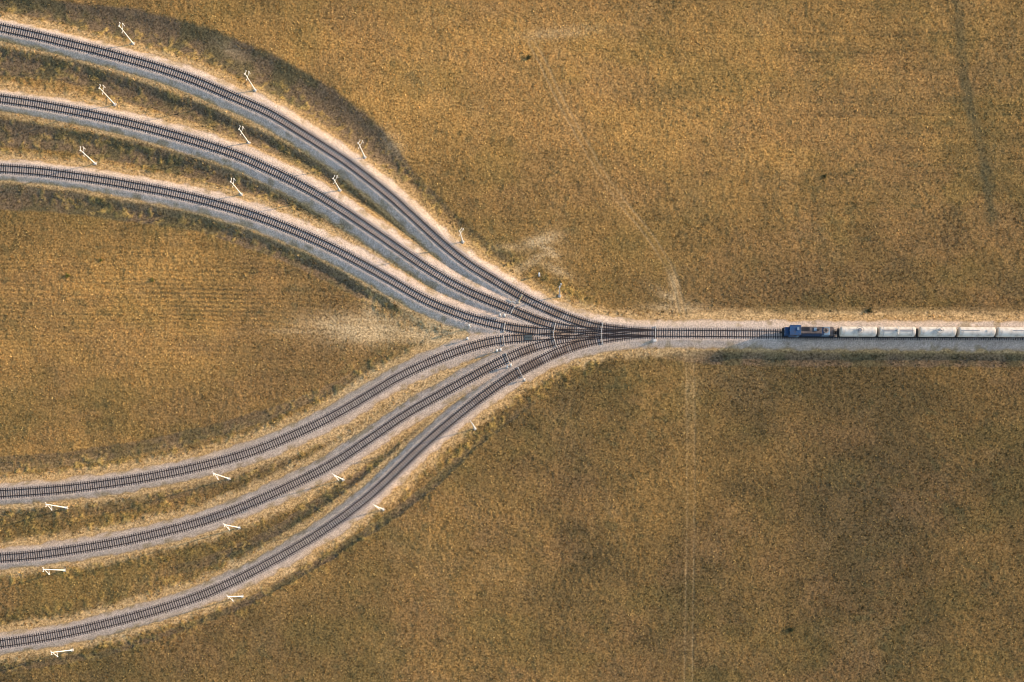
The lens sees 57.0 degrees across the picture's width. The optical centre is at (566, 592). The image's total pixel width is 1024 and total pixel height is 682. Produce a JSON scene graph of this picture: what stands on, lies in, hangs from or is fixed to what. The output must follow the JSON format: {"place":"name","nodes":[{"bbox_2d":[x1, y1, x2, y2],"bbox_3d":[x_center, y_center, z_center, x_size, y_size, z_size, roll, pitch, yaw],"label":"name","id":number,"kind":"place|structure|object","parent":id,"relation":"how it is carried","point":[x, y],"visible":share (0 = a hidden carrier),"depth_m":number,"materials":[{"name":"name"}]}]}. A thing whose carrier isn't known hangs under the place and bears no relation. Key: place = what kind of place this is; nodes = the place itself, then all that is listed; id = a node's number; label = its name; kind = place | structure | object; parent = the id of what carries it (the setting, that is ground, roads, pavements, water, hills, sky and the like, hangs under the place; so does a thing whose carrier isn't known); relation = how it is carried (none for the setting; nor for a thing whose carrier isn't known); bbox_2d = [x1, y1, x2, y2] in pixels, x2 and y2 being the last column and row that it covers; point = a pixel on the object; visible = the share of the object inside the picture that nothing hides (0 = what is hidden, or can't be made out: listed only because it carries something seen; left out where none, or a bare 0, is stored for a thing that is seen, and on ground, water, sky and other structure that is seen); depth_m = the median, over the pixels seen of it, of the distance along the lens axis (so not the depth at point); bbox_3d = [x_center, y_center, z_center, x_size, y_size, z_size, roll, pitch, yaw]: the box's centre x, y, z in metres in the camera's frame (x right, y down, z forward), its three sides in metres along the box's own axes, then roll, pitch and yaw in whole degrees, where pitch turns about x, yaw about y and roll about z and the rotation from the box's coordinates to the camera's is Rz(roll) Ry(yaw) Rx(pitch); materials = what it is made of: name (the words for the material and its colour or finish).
{"place":"outdoors","nodes":[
{"label":"outdoors","id":0,"kind":"place"},
{"bbox_2d":[0,0,1023,681],"bbox_3d":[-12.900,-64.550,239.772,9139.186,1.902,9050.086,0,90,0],"label":"ground","id":1,"kind":"structure","parent":0,"point":[144,216],"depth_m":240.00,"materials":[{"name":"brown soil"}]},
{"bbox_2d":[42,567,65,574],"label":"line mast","id":2,"kind":"object","parent":1,"relation":"on","point":[63,570],"visible":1,"depth_m":234.74,"materials":[{"name":"white paint"}]},
{"bbox_2d":[45,502,67,509],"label":"line mast","id":3,"kind":"object","parent":1,"relation":"on","point":[65,507],"visible":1,"depth_m":234.87,"materials":[{"name":"white paint"}]},
{"bbox_2d":[51,648,73,656],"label":"line mast","id":4,"kind":"object","parent":1,"relation":"on","point":[72,649],"visible":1,"depth_m":234.04,"materials":[{"name":"white paint"}]},
{"bbox_2d":[79,146,96,164],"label":"line mast","id":5,"kind":"object","parent":1,"relation":"on","point":[95,163],"visible":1,"depth_m":235.78,"materials":[{"name":"white paint"}]},
{"bbox_2d":[98,84,116,105],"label":"line mast","id":6,"kind":"object","parent":1,"relation":"on","point":[114,104],"visible":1,"depth_m":236.26,"materials":[{"name":"grey metal"}]},
{"bbox_2d":[118,22,134,44],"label":"line mast","id":7,"kind":"object","parent":1,"relation":"on","point":[132,43],"visible":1,"depth_m":235.81,"materials":[{"name":"white paint"}]},
{"bbox_2d":[212,471,230,479],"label":"line mast","id":8,"kind":"object","parent":1,"relation":"on","point":[228,478],"visible":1,"depth_m":233.02,"materials":[{"name":"grey metal"}]},
{"bbox_2d":[223,523,240,529],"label":"line mast","id":9,"kind":"object","parent":1,"relation":"on","point":[238,527],"visible":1,"depth_m":233.13,"materials":[{"name":"grey metal"}]},
{"bbox_2d":[226,595,243,600],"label":"line mast","id":10,"kind":"object","parent":1,"relation":"on","point":[241,596],"visible":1,"depth_m":233.23,"materials":[{"name":"white paint"}]},
{"bbox_2d":[230,178,242,195],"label":"line mast","id":11,"kind":"object","parent":1,"relation":"on","point":[240,194],"visible":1,"depth_m":236.20,"materials":[{"name":"grey metal"}]},
{"bbox_2d":[238,125,250,143],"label":"line mast","id":12,"kind":"object","parent":1,"relation":"on","point":[248,142],"visible":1,"depth_m":235.69,"materials":[{"name":"grey metal"}]},
{"bbox_2d":[244,70,256,91],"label":"line mast","id":13,"kind":"object","parent":1,"relation":"on","point":[255,90],"visible":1,"depth_m":235.01,"materials":[{"name":"grey metal"}]},
{"bbox_2d":[332,175,341,191],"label":"line mast","id":14,"kind":"object","parent":1,"relation":"on","point":[339,190],"visible":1,"depth_m":235.79,"materials":[{"name":"grey metal"}]},
{"bbox_2d":[357,140,366,158],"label":"line mast","id":15,"kind":"object","parent":1,"relation":"on","point":[364,157],"visible":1,"depth_m":235.88,"materials":[{"name":"white paint"}]},
{"bbox_2d":[0,19,1023,655],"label":"ballast bed","id":16,"kind":"object","parent":1,"relation":"on","point":[448,265],"visible":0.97,"depth_m":238.87,"materials":[{"name":"grey gravel"}]},
{"bbox_2d":[0,163,598,336],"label":"railway track","id":17,"kind":"structure","parent":16,"relation":"on","point":[132,188],"depth_m":238.80,"materials":[{"name":"steel"},{"name":"wood"},{"name":"gravel"}]},
{"bbox_2d":[0,330,626,498],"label":"railway track","id":18,"kind":"structure","parent":16,"relation":"on","point":[166,470],"depth_m":238.80,"materials":[{"name":"steel"},{"name":"wood"},{"name":"gravel"}]},
{"bbox_2d":[0,330,644,562],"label":"railway track","id":19,"kind":"structure","parent":16,"relation":"on","point":[93,543],"depth_m":238.80,"materials":[{"name":"steel"},{"name":"wood"},{"name":"gravel"}]},
{"bbox_2d":[0,94,645,335],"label":"railway track","id":20,"kind":"structure","parent":16,"relation":"on","point":[130,126],"depth_m":238.80,"materials":[{"name":"steel"},{"name":"wood"},{"name":"gravel"}]},
{"bbox_2d":[0,23,653,335],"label":"railway track","id":21,"kind":"structure","parent":16,"relation":"on","point":[104,55],"depth_m":238.80,"materials":[{"name":"steel"},{"name":"wood"},{"name":"gravel"}]},
{"bbox_2d":[0,330,654,648],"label":"railway track","id":22,"kind":"structure","parent":16,"relation":"on","point":[81,626],"depth_m":238.80,"materials":[{"name":"steel"},{"name":"wood"},{"name":"gravel"}]},
{"bbox_2d":[525,335,531,339],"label":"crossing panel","id":23,"kind":"object","parent":16,"relation":"on","point":[527,337],"visible":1,"depth_m":238.70,"materials":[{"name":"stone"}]},
{"bbox_2d":[604,323,1022,343],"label":"railway track","id":24,"kind":"structure","parent":16,"relation":"on","point":[718,336],"depth_m":238.80,"materials":[{"name":"steel"},{"name":"wood"},{"name":"gravel"}]},
{"bbox_2d":[779,325,835,337],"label":"diesel locomotive","id":25,"kind":"object","parent":24,"relation":"on","point":[794,331],"visible":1,"depth_m":235.58,"materials":[{"name":"blue paint"}]},
{"bbox_2d":[835,326,876,337],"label":"tank wagon","id":26,"kind":"object","parent":24,"relation":"on","point":[856,332],"visible":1,"depth_m":235.32,"materials":[{"name":"white paint"}]},
{"bbox_2d":[876,326,915,338],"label":"tank wagon","id":27,"kind":"object","parent":24,"relation":"on","point":[898,331],"visible":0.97,"depth_m":235.29,"materials":[{"name":"white paint"}]},
{"bbox_2d":[916,327,955,338],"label":"tank wagon","id":28,"kind":"object","parent":24,"relation":"on","point":[936,332],"visible":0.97,"depth_m":235.28,"materials":[{"name":"white paint"}]},
{"bbox_2d":[955,327,995,338],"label":"tank wagon","id":29,"kind":"object","parent":24,"relation":"on","point":[976,332],"visible":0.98,"depth_m":235.26,"materials":[{"name":"white paint"}]},
{"bbox_2d":[993,327,1023,338],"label":"tank wagon","id":30,"kind":"object","parent":24,"relation":"on","point":[1004,332],"visible":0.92,"depth_m":235.39,"materials":[{"name":"white paint"}]},
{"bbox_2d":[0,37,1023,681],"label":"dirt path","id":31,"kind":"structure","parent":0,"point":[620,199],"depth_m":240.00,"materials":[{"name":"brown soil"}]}
]}

